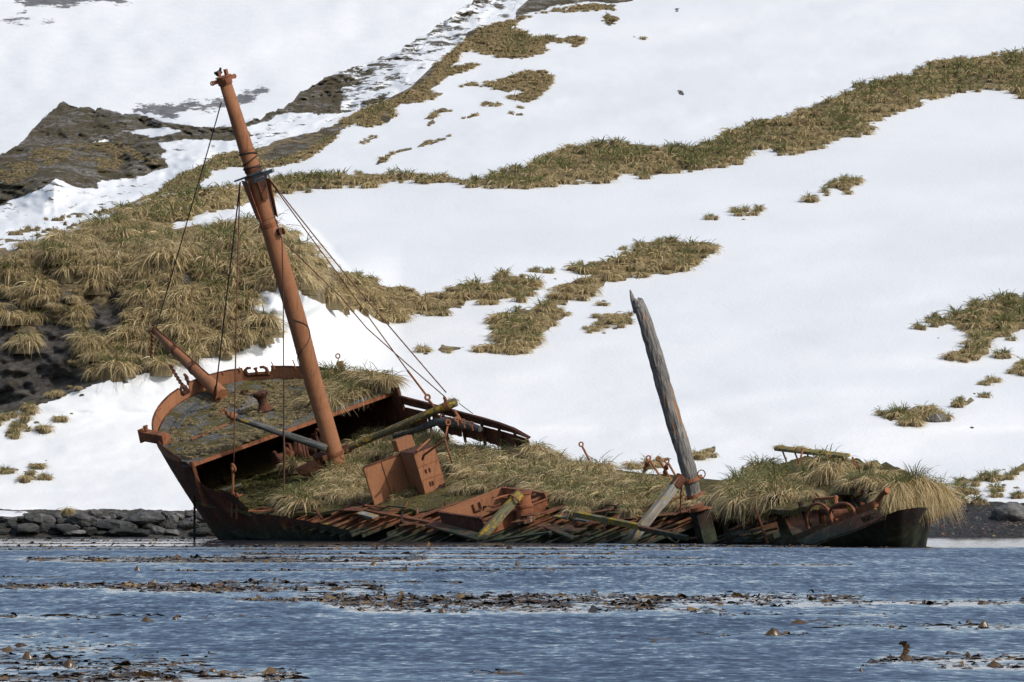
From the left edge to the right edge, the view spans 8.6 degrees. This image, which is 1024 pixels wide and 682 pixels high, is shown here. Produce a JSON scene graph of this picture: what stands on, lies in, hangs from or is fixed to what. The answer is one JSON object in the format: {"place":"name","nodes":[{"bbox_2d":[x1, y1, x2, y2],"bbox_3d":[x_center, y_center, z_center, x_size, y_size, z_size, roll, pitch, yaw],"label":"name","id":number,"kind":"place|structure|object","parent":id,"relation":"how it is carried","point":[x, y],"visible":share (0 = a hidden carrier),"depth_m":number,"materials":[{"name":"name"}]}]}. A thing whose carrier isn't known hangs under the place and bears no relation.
{"place":"outdoors","nodes":[
{"label":"outdoors","id":0,"kind":"place"},
{"bbox_2d":[0,0,472,153],"bbox_3d":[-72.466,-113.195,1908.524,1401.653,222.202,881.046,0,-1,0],"label":"mountain","id":1,"kind":"structure","parent":0,"point":[164,58],"depth_m":1789.63,"materials":[{"name":"snow"}]},
{"bbox_2d":[0,0,527,238],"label":"rocky ridge","id":2,"kind":"structure","parent":0,"point":[71,185],"depth_m":880.62,"materials":[{"name":"snow"}]},
{"bbox_2d":[0,141,157,184],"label":"knoll grass","id":3,"kind":"structure","parent":2,"relation":"on","point":[117,146],"depth_m":852.89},
{"bbox_2d":[0,50,1023,536],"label":"snow slope","id":4,"kind":"structure","parent":0,"point":[790,316],"depth_m":378.22,"materials":[{"name":"snow"}]},
{"bbox_2d":[0,463,19,474],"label":"grass tussock","id":5,"kind":"object","parent":4,"relation":"on","point":[4,470],"depth_m":334.84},
{"bbox_2d":[4,519,16,527],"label":"shore boulder","id":6,"kind":"object","parent":4,"relation":"on","point":[9,523],"visible":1,"depth_m":325.81,"materials":[{"name":"stone"}]},
{"bbox_2d":[0,408,21,426],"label":"grass tussock","id":7,"kind":"object","parent":4,"relation":"on","point":[4,417],"depth_m":342.23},
{"bbox_2d":[0,510,27,520],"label":"snow tongue","id":8,"kind":"object","parent":4,"relation":"on","point":[11,514],"visible":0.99,"depth_m":326.75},
{"bbox_2d":[4,399,41,439],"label":"grass tussock","id":9,"kind":"object","parent":4,"relation":"on","point":[15,428],"depth_m":341.75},
{"bbox_2d":[10,523,39,534],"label":"shore boulder","id":10,"kind":"object","parent":4,"relation":"on","point":[26,529],"visible":0.98,"depth_m":324.94,"materials":[{"name":"stone"}]},
{"bbox_2d":[13,468,40,483],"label":"grass tussock","id":11,"kind":"object","parent":4,"relation":"on","point":[24,479],"depth_m":333.43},
{"bbox_2d":[26,462,48,469],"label":"grass tussock","id":12,"kind":"object","parent":4,"relation":"on","point":[38,466],"depth_m":335.80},
{"bbox_2d":[23,513,55,525],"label":"shore boulder","id":13,"kind":"object","parent":4,"relation":"on","point":[38,519],"visible":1,"depth_m":326.14,"materials":[{"name":"stone"}]},
{"bbox_2d":[33,471,55,480],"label":"grass tussock","id":14,"kind":"object","parent":4,"relation":"on","point":[44,476],"depth_m":333.75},
{"bbox_2d":[32,421,57,433],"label":"grass tussock","id":15,"kind":"object","parent":4,"relation":"on","point":[44,429],"depth_m":340.51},
{"bbox_2d":[39,522,54,533],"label":"shore boulder","id":16,"kind":"object","parent":4,"relation":"on","point":[44,528],"visible":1,"depth_m":325.29,"materials":[{"name":"stone"}]},
{"bbox_2d":[49,413,70,422],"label":"grass tussock","id":17,"kind":"object","parent":4,"relation":"on","point":[61,418],"depth_m":341.85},
{"bbox_2d":[50,523,79,534],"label":"shore boulder","id":18,"kind":"object","parent":4,"relation":"on","point":[63,528],"visible":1,"depth_m":324.86,"materials":[{"name":"stone"}]},
{"bbox_2d":[56,506,77,515],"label":"dry grass wisp","id":19,"kind":"object","parent":4,"relation":"on","point":[67,511],"visible":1,"depth_m":327.22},
{"bbox_2d":[63,530,85,535],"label":"shore boulder","id":20,"kind":"object","parent":4,"relation":"on","point":[76,532],"visible":1,"depth_m":324.63,"materials":[{"name":"stone"}]},
{"bbox_2d":[65,513,96,527],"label":"shore boulder","id":21,"kind":"object","parent":4,"relation":"on","point":[81,520],"visible":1,"depth_m":325.84,"materials":[{"name":"stone"}]},
{"bbox_2d":[0,278,166,397],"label":"hanging tussocks","id":22,"kind":"object","parent":4,"relation":"on","point":[26,344],"visible":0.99,"depth_m":346.54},
{"bbox_2d":[80,527,97,536],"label":"shore boulder","id":23,"kind":"object","parent":4,"relation":"on","point":[90,531],"visible":0.94,"depth_m":324.93,"materials":[{"name":"stone"}]},
{"bbox_2d":[91,519,138,530],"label":"shore boulder","id":24,"kind":"object","parent":4,"relation":"on","point":[107,524],"visible":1,"depth_m":325.18,"materials":[{"name":"stone"}]},
{"bbox_2d":[106,528,134,536],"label":"shore boulder","id":25,"kind":"object","parent":4,"relation":"on","point":[122,532],"visible":0.96,"depth_m":324.73,"materials":[{"name":"stone"}]},
{"bbox_2d":[130,530,149,536],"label":"shore boulder","id":26,"kind":"object","parent":4,"relation":"on","point":[140,533],"visible":0.89,"depth_m":324.74,"materials":[{"name":"stone"}]},
{"bbox_2d":[123,510,165,525],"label":"shore boulder","id":27,"kind":"object","parent":4,"relation":"on","point":[155,517],"visible":1,"depth_m":326.05,"materials":[{"name":"stone"}]},
{"bbox_2d":[150,525,164,534],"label":"shore boulder","id":28,"kind":"object","parent":4,"relation":"on","point":[156,530],"visible":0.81,"depth_m":324.99,"materials":[{"name":"stone"}]},
{"bbox_2d":[164,529,180,535],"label":"shore boulder","id":29,"kind":"object","parent":4,"relation":"on","point":[175,532],"visible":1,"depth_m":324.85,"materials":[{"name":"stone"}]},
{"bbox_2d":[166,514,178,522],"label":"shore boulder","id":30,"kind":"object","parent":4,"relation":"on","point":[172,518],"visible":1,"depth_m":326.43,"materials":[{"name":"stone"}]},
{"bbox_2d":[0,200,361,382],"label":"tussock grass","id":31,"kind":"structure","parent":4,"relation":"on","point":[64,253],"depth_m":349.28,"materials":[{"name":"plant"}]},
{"bbox_2d":[176,520,201,529],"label":"shore boulder","id":32,"kind":"object","parent":4,"relation":"on","point":[187,525],"visible":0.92,"depth_m":325.61,"materials":[{"name":"stone"}]},
{"bbox_2d":[189,527,209,536],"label":"shore boulder","id":33,"kind":"object","parent":4,"relation":"on","point":[201,531],"visible":0.93,"depth_m":324.77,"materials":[{"name":"stone"}]},
{"bbox_2d":[412,343,434,352],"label":"grass tussock","id":34,"kind":"object","parent":4,"relation":"on","point":[423,349],"depth_m":370.27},
{"bbox_2d":[336,267,545,325],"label":"tussock grass","id":35,"kind":"structure","parent":4,"relation":"on","point":[391,304],"depth_m":386.66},
{"bbox_2d":[13,123,1018,488],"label":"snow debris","id":36,"kind":"object","parent":4,"relation":"on","point":[603,333],"visible":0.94,"depth_m":351.16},
{"bbox_2d":[124,46,1023,226],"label":"tussock grass","id":37,"kind":"structure","parent":4,"relation":"on","point":[641,160],"depth_m":457.52,"materials":[{"name":"plant"}]},
{"bbox_2d":[441,234,724,355],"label":"tussock grass","id":38,"kind":"structure","parent":4,"relation":"on","point":[525,339],"depth_m":394.50,"materials":[{"name":"plant"}]},
{"bbox_2d":[581,309,634,333],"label":"grass tussock","id":39,"kind":"object","parent":4,"relation":"on","point":[622,321],"depth_m":380.14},
{"bbox_2d":[618,453,665,469],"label":"grass tussock","id":40,"kind":"object","parent":4,"relation":"on","point":[637,466],"depth_m":340.64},
{"bbox_2d":[692,448,721,461],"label":"grass tussock","id":41,"kind":"object","parent":4,"relation":"on","point":[703,455],"depth_m":343.36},
{"bbox_2d":[702,212,719,219],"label":"grass tussock","id":42,"kind":"object","parent":4,"relation":"on","point":[711,216],"depth_m":422.81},
{"bbox_2d":[725,203,768,216],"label":"grass tussock","id":43,"kind":"object","parent":4,"relation":"on","point":[738,211],"depth_m":426.25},
{"bbox_2d":[798,190,821,202],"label":"grass tussock","id":44,"kind":"object","parent":4,"relation":"on","point":[808,198],"depth_m":431.25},
{"bbox_2d":[821,173,866,194],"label":"grass tussock","id":45,"kind":"object","parent":4,"relation":"on","point":[843,183],"depth_m":437.73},
{"bbox_2d":[870,400,954,428],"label":"grass tussock","id":46,"kind":"object","parent":4,"relation":"on","point":[905,416],"depth_m":352.24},
{"bbox_2d":[909,319,928,330],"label":"grass tussock","id":47,"kind":"object","parent":4,"relation":"on","point":[916,326],"depth_m":379.74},
{"bbox_2d":[925,413,946,421],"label":"slope boulder","id":48,"kind":"object","parent":4,"relation":"on","point":[931,418],"visible":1,"depth_m":351.78,"materials":[{"name":"stone"}]},
{"bbox_2d":[949,396,966,407],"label":"grass tussock","id":49,"kind":"object","parent":4,"relation":"on","point":[959,402],"depth_m":355.47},
{"bbox_2d":[954,491,970,504],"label":"grass tussock","id":50,"kind":"object","parent":4,"relation":"on","point":[962,501],"depth_m":332.42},
{"bbox_2d":[947,479,982,495],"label":"grass tussock","id":51,"kind":"object","parent":4,"relation":"on","point":[968,489],"depth_m":334.87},
{"bbox_2d":[919,287,1023,362],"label":"tussock grass","id":52,"kind":"structure","parent":4,"relation":"on","point":[977,316],"depth_m":380.92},
{"bbox_2d":[928,504,1023,535],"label":"beach pebbles","id":53,"kind":"object","parent":4,"relation":"on","point":[959,522],"visible":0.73,"depth_m":327.34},
{"bbox_2d":[966,492,990,505],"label":"grass tussock","id":54,"kind":"object","parent":4,"relation":"on","point":[977,501],"depth_m":332.26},
{"bbox_2d":[948,461,1023,486],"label":"grass tussock","id":55,"kind":"object","parent":4,"relation":"on","point":[990,476],"depth_m":337.88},
{"bbox_2d":[981,374,1004,383],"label":"grass tussock","id":56,"kind":"object","parent":4,"relation":"on","point":[992,379],"depth_m":364.37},
{"bbox_2d":[985,481,1006,492],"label":"grass tussock","id":57,"kind":"object","parent":4,"relation":"on","point":[995,487],"depth_m":335.45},
{"bbox_2d":[987,487,1004,497],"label":"grass tussock","id":58,"kind":"object","parent":4,"relation":"on","point":[996,494],"depth_m":334.19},
{"bbox_2d":[989,346,1016,359],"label":"grass tussock","id":59,"kind":"object","parent":4,"relation":"on","point":[1002,354],"depth_m":371.13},
{"bbox_2d":[991,502,1023,521],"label":"beach boulder","id":60,"kind":"object","parent":4,"relation":"on","point":[1010,511],"visible":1,"depth_m":328.20,"materials":[{"name":"stone"}]},
{"bbox_2d":[1004,356,1023,376],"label":"grass tussock","id":61,"kind":"object","parent":4,"relation":"on","point":[1019,367],"depth_m":367.47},
{"bbox_2d":[1008,488,1023,498],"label":"grass tussock","id":62,"kind":"object","parent":4,"relation":"on","point":[1018,494],"depth_m":333.93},
{"bbox_2d":[0,537,1023,681],"bbox_3d":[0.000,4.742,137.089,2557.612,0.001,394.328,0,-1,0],"label":"sea","id":63,"kind":"structure","parent":0,"point":[317,641],"depth_m":87.63,"materials":[{"name":"blue liquid"}]},
{"bbox_2d":[0,536,1023,681],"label":"floating kelp","id":64,"kind":"object","parent":63,"relation":"on","point":[343,598],"visible":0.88,"depth_m":104.93},
{"bbox_2d":[137,69,948,546],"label":"shipwreck","id":65,"kind":"object","parent":63,"relation":"on","point":[835,519],"visible":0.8,"depth_m":288.81,"materials":[{"name":"metal"}]},
{"bbox_2d":[169,364,183,388],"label":"chain","id":66,"kind":"object","parent":65,"relation":"hanging from","point":[179,380],"visible":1,"depth_m":309.01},
{"bbox_2d":[156,102,221,327],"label":"forestay","id":67,"kind":"object","parent":65,"relation":"attached to","point":[189,214],"visible":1,"depth_m":301.61,"materials":[{"name":"metal"}]},
{"bbox_2d":[193,496,195,538],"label":"chain","id":68,"kind":"object","parent":65,"relation":"hanging from","point":[194,518],"visible":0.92,"depth_m":298.63,"materials":[{"name":"black metal"}]},
{"bbox_2d":[213,182,240,400],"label":"stay","id":69,"kind":"object","parent":65,"relation":"attached to","point":[215,393],"visible":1,"depth_m":299.75,"materials":[{"name":"metal"}]},
{"bbox_2d":[230,183,239,516],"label":"shroud","id":70,"kind":"object","parent":65,"relation":"attached to","point":[233,467],"visible":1,"depth_m":293.78,"materials":[{"name":"metal"}]},
{"bbox_2d":[168,378,312,459],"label":"moss tufts","id":71,"kind":"object","parent":65,"relation":"on","point":[276,403],"visible":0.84,"depth_m":302.29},
{"bbox_2d":[206,471,314,509],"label":"deck moss","id":72,"kind":"object","parent":65,"relation":"on","point":[260,484],"visible":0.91,"depth_m":297.43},
{"bbox_2d":[220,408,327,451],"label":"fallen yard","id":73,"kind":"structure","parent":65,"relation":"attached to","point":[287,434],"depth_m":294.92,"materials":[{"name":"grey wood"}]},
{"bbox_2d":[265,181,283,457],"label":"hanging wire","id":74,"kind":"object","parent":65,"relation":"hanging from","point":[283,310],"visible":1,"depth_m":291.06,"materials":[{"name":"metal"}]},
{"bbox_2d":[282,431,284,494],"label":"hanging wire","id":75,"kind":"object","parent":65,"relation":"hanging from","point":[284,464],"visible":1,"depth_m":292.40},
{"bbox_2d":[276,453,304,475],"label":"grass tuft","id":76,"kind":"object","parent":65,"relation":"on","point":[291,465],"visible":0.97,"depth_m":297.50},
{"bbox_2d":[295,442,327,480],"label":"deck winch","id":77,"kind":"object","parent":65,"relation":"on","point":[306,469],"visible":0.87,"depth_m":295.96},
{"bbox_2d":[267,470,367,508],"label":"grass","id":78,"kind":"structure","parent":65,"relation":"on","point":[331,479],"depth_m":291.81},
{"bbox_2d":[265,175,434,406],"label":"backstay","id":79,"kind":"object","parent":65,"relation":"attached to","point":[422,390],"visible":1,"depth_m":294.52,"materials":[{"name":"metal"}]},
{"bbox_2d":[292,354,416,418],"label":"grass","id":80,"kind":"structure","parent":65,"relation":"on","point":[359,383],"depth_m":301.06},
{"bbox_2d":[268,178,445,392],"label":"backstay","id":81,"kind":"object","parent":65,"relation":"attached to","point":[355,285],"visible":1,"depth_m":293.98,"materials":[{"name":"metal"}]},
{"bbox_2d":[283,241,443,395],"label":"backstay","id":82,"kind":"object","parent":65,"relation":"attached to","point":[358,317],"visible":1,"depth_m":294.38,"materials":[{"name":"metal"}]},
{"bbox_2d":[356,511,378,518],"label":"fallen plank","id":83,"kind":"object","parent":65,"relation":"on","point":[368,514],"visible":1,"depth_m":284.85,"materials":[{"name":"grey wood"}]},
{"bbox_2d":[363,443,428,504],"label":"rusty casing","id":84,"kind":"object","parent":65,"relation":"on","point":[382,476],"visible":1,"depth_m":287.42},
{"bbox_2d":[387,488,409,501],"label":"grass tuft","id":85,"kind":"object","parent":65,"relation":"on","point":[398,496],"visible":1,"depth_m":287.10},
{"bbox_2d":[342,396,457,454],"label":"fallen yard","id":86,"kind":"structure","parent":65,"relation":"attached to","point":[446,405],"depth_m":294.65,"materials":[{"name":"green wood"}]},
{"bbox_2d":[391,435,414,451],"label":"rusty box","id":87,"kind":"object","parent":65,"relation":"on","point":[402,443],"visible":1,"depth_m":293.85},
{"bbox_2d":[400,481,417,496],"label":"grass tuft","id":88,"kind":"object","parent":65,"relation":"on","point":[412,491],"visible":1,"depth_m":287.20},
{"bbox_2d":[400,445,446,493],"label":"rusty tank","id":89,"kind":"object","parent":65,"relation":"on","point":[425,476],"visible":1,"depth_m":286.67,"materials":[{"name":"brown metal"}]},
{"bbox_2d":[421,419,452,462],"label":"bent davit","id":90,"kind":"object","parent":89,"relation":"attached to","point":[432,448],"visible":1,"depth_m":284.46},
{"bbox_2d":[392,413,482,437],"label":"bent pin rail","id":91,"kind":"object","parent":65,"relation":"attached to","point":[455,423],"visible":0.91,"depth_m":293.77,"materials":[{"name":"brown metal"}]},
{"bbox_2d":[265,419,702,517],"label":"grass","id":92,"kind":"structure","parent":65,"relation":"on","point":[557,476],"depth_m":285.50,"materials":[{"name":"plant"}]},
{"bbox_2d":[472,490,523,541],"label":"leaning plank","id":93,"kind":"object","parent":65,"relation":"on","point":[500,515],"visible":0.79,"depth_m":274.67,"materials":[{"name":"brown wood"}]},
{"bbox_2d":[552,514,590,522],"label":"fallen plank","id":94,"kind":"object","parent":65,"relation":"on","point":[565,517],"visible":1,"depth_m":271.39,"materials":[{"name":"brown wood"}]},
{"bbox_2d":[557,498,592,518],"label":"grass tuft","id":95,"kind":"object","parent":65,"relation":"on","point":[572,508],"visible":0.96,"depth_m":271.40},
{"bbox_2d":[574,511,640,529],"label":"fallen plank","id":96,"kind":"object","parent":65,"relation":"on","point":[608,520],"visible":1,"depth_m":266.08,"materials":[{"name":"brown wood"}]},
{"bbox_2d":[615,499,641,517],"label":"grass tuft","id":97,"kind":"object","parent":65,"relation":"on","point":[628,511],"visible":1,"depth_m":266.99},
{"bbox_2d":[638,525,689,540],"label":"fallen plank","id":98,"kind":"object","parent":65,"relation":"on","point":[661,532],"visible":1,"depth_m":258.83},
{"bbox_2d":[696,492,720,506],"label":"grass tuft","id":99,"kind":"object","parent":65,"relation":"on","point":[704,497],"visible":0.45,"depth_m":262.97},
{"bbox_2d":[701,443,908,530],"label":"grass","id":100,"kind":"structure","parent":65,"relation":"on","point":[815,472],"depth_m":252.72,"materials":[{"name":"plant"}]},
{"bbox_2d":[796,485,827,502],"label":"grass tuft","id":101,"kind":"object","parent":65,"relation":"on","point":[810,494],"visible":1,"depth_m":248.09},
{"bbox_2d":[828,472,868,494],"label":"grass tuft","id":102,"kind":"object","parent":65,"relation":"on","point":[846,484],"visible":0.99,"depth_m":248.85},
{"bbox_2d":[850,466,884,492],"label":"grass tuft","id":103,"kind":"object","parent":65,"relation":"on","point":[863,479],"visible":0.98,"depth_m":248.26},
{"bbox_2d":[858,458,882,469],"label":"grass tuft","id":104,"kind":"object","parent":65,"relation":"on","point":[867,465],"visible":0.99,"depth_m":250.62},
{"bbox_2d":[863,460,967,528],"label":"grass tussock","id":105,"kind":"object","parent":65,"relation":"on","point":[912,489],"visible":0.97,"depth_m":243.23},
{"bbox_2d":[622,477,678,543],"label":"leaning spar","id":106,"kind":"object","parent":63,"relation":"in","point":[660,503],"visible":0.79,"depth_m":263.30,"materials":[{"name":"grey wood"}]},
{"bbox_2d":[670,473,686,489],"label":"iron sleeve","id":107,"kind":"object","parent":106,"relation":"attached to","point":[680,481],"visible":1,"depth_m":263.81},
{"bbox_2d":[764,628,781,635],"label":"kelp clump","id":108,"kind":"object","parent":63,"relation":"on","point":[771,631],"visible":1,"depth_m":74.58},
{"bbox_2d":[899,641,909,656],"bbox_3d":[3.645,2.872,63.425,0.108,0.173,0.040,0,-1,0],"label":"kelp frond","id":109,"kind":"object","parent":63,"relation":"on","point":[906,650],"visible":0.92,"depth_m":63.43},
{"bbox_2d":[0,0,1023,245],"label":"slope","id":110,"kind":"structure","parent":0,"point":[692,70],"depth_m":612.76,"materials":[{"name":"snow"}]},
{"bbox_2d":[5,206,114,237],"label":"sparse grass","id":111,"kind":"structure","parent":110,"relation":"on","point":[27,228],"depth_m":516.87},
{"bbox_2d":[81,3,615,222],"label":"ridge grass","id":112,"kind":"structure","parent":110,"relation":"on","point":[373,113],"depth_m":608.40,"materials":[{"name":"plant"}]},
{"bbox_2d":[378,134,451,161],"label":"grass patch","id":113,"kind":"object","parent":110,"relation":"on","point":[387,157],"visible":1,"depth_m":564.14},
{"bbox_2d":[427,109,452,118],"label":"grass patch","id":114,"kind":"object","parent":110,"relation":"on","point":[434,113],"visible":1,"depth_m":587.95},
{"bbox_2d":[458,69,555,102],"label":"grass patch","id":115,"kind":"object","parent":110,"relation":"on","point":[528,87],"visible":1,"depth_m":606.06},
{"bbox_2d":[601,12,618,23],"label":"grass patch","id":116,"kind":"object","parent":110,"relation":"on","point":[611,18],"visible":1,"depth_m":643.77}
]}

